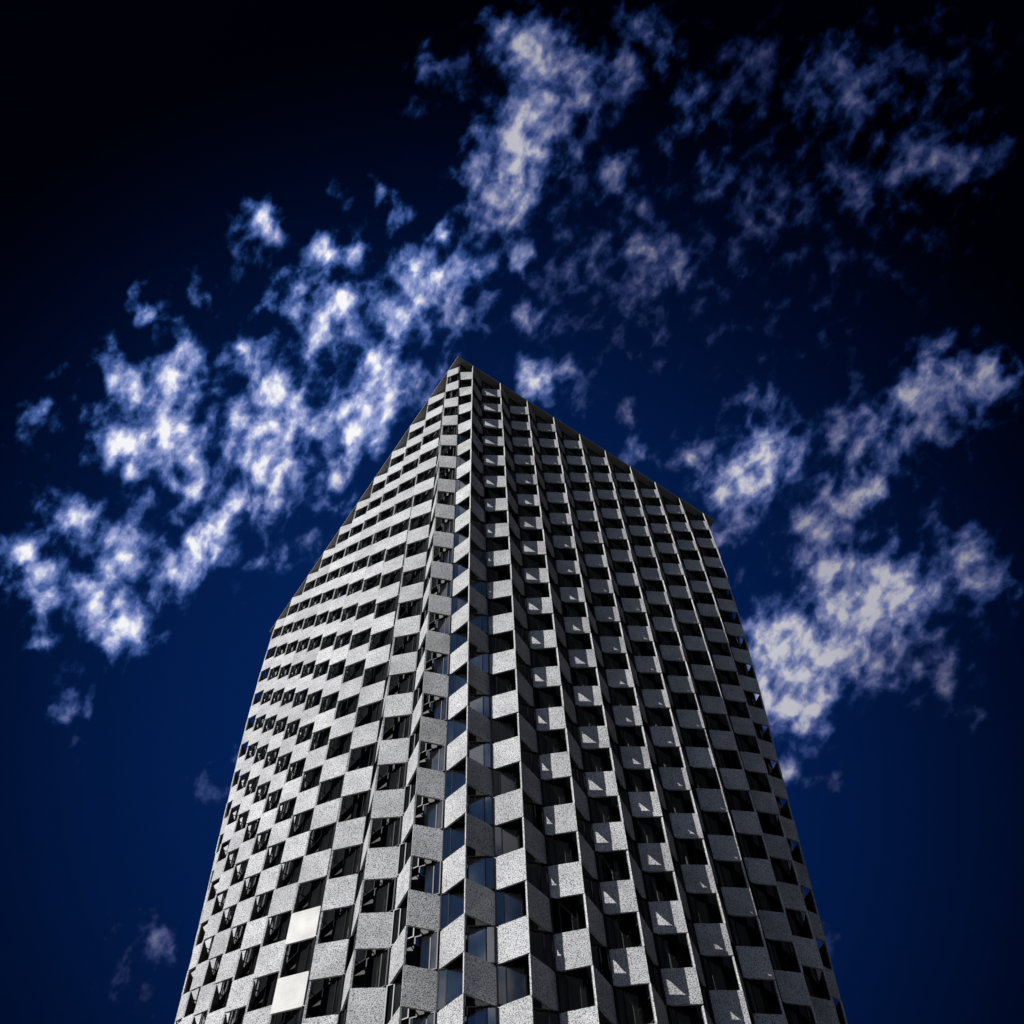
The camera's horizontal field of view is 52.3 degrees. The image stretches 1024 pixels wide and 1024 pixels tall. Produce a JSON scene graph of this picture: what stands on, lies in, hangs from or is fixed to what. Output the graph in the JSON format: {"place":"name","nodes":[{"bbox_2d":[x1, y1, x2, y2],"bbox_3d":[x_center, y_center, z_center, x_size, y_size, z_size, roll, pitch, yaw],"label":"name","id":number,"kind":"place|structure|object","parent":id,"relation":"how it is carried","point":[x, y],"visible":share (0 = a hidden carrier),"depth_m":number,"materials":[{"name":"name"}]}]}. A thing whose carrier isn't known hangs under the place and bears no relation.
{"place":"outdoors","nodes":[
{"label":"outdoors","id":0,"kind":"place"},
{"bbox_2d":[0,3,1023,1023],"bbox_3d":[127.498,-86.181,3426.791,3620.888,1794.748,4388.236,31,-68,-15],"label":"cloud","id":1,"kind":"structure","parent":0,"point":[840,639],"depth_m":3801.63,"materials":[{"name":"white"}]},
{"bbox_2d":[0,0,1023,1023],"label":"sky","id":2,"kind":"structure","parent":0,"point":[134,134],"materials":[{"name":"blue"}]},
{"bbox_3d":[-0.608,42.992,22.463,28.179,4.999,33.257,31,-68,-15],"label":"lobby","id":3,"kind":"object","parent":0,"visible":0},
{"bbox_2d":[195,364,818,1023],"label":"window frames","id":4,"kind":"structure","parent":3,"relation":"on","point":[575,906],"depth_m":54.02,"materials":[{"name":"black metal"}]},
{"bbox_2d":[196,375,737,1002],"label":"window panes","id":5,"kind":"object","parent":4,"relation":"attached to","point":[272,677],"visible":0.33,"depth_m":77.05,"materials":[{"name":"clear glass"}]},
{"bbox_2d":[174,366,847,1023],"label":"facade panels","id":6,"kind":"object","parent":3,"relation":"on","point":[572,950],"visible":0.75,"depth_m":52.72,"materials":[{"name":"concrete"}]},
{"bbox_2d":[270,356,714,633],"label":"roof","id":7,"kind":"structure","parent":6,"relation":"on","point":[568,431],"depth_m":90.84,"materials":[{"name":"grey concrete"}]},
{"bbox_2d":[176,371,845,1023],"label":"panel backings","id":8,"kind":"object","parent":3,"relation":"on","point":[774,1007],"visible":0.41,"depth_m":54.05,"materials":[{"name":"black"}]},
{"bbox_2d":[220,374,814,1023],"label":"rooms","id":9,"kind":"object","parent":3,"relation":"on","point":[568,918],"visible":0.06,"depth_m":50.09,"materials":[{"name":"grey"}]},
{"bbox_2d":[202,367,815,1023],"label":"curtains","id":10,"kind":"object","parent":9,"relation":"attached to","point":[480,873],"visible":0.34,"depth_m":49.53,"materials":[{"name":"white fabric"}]}
]}

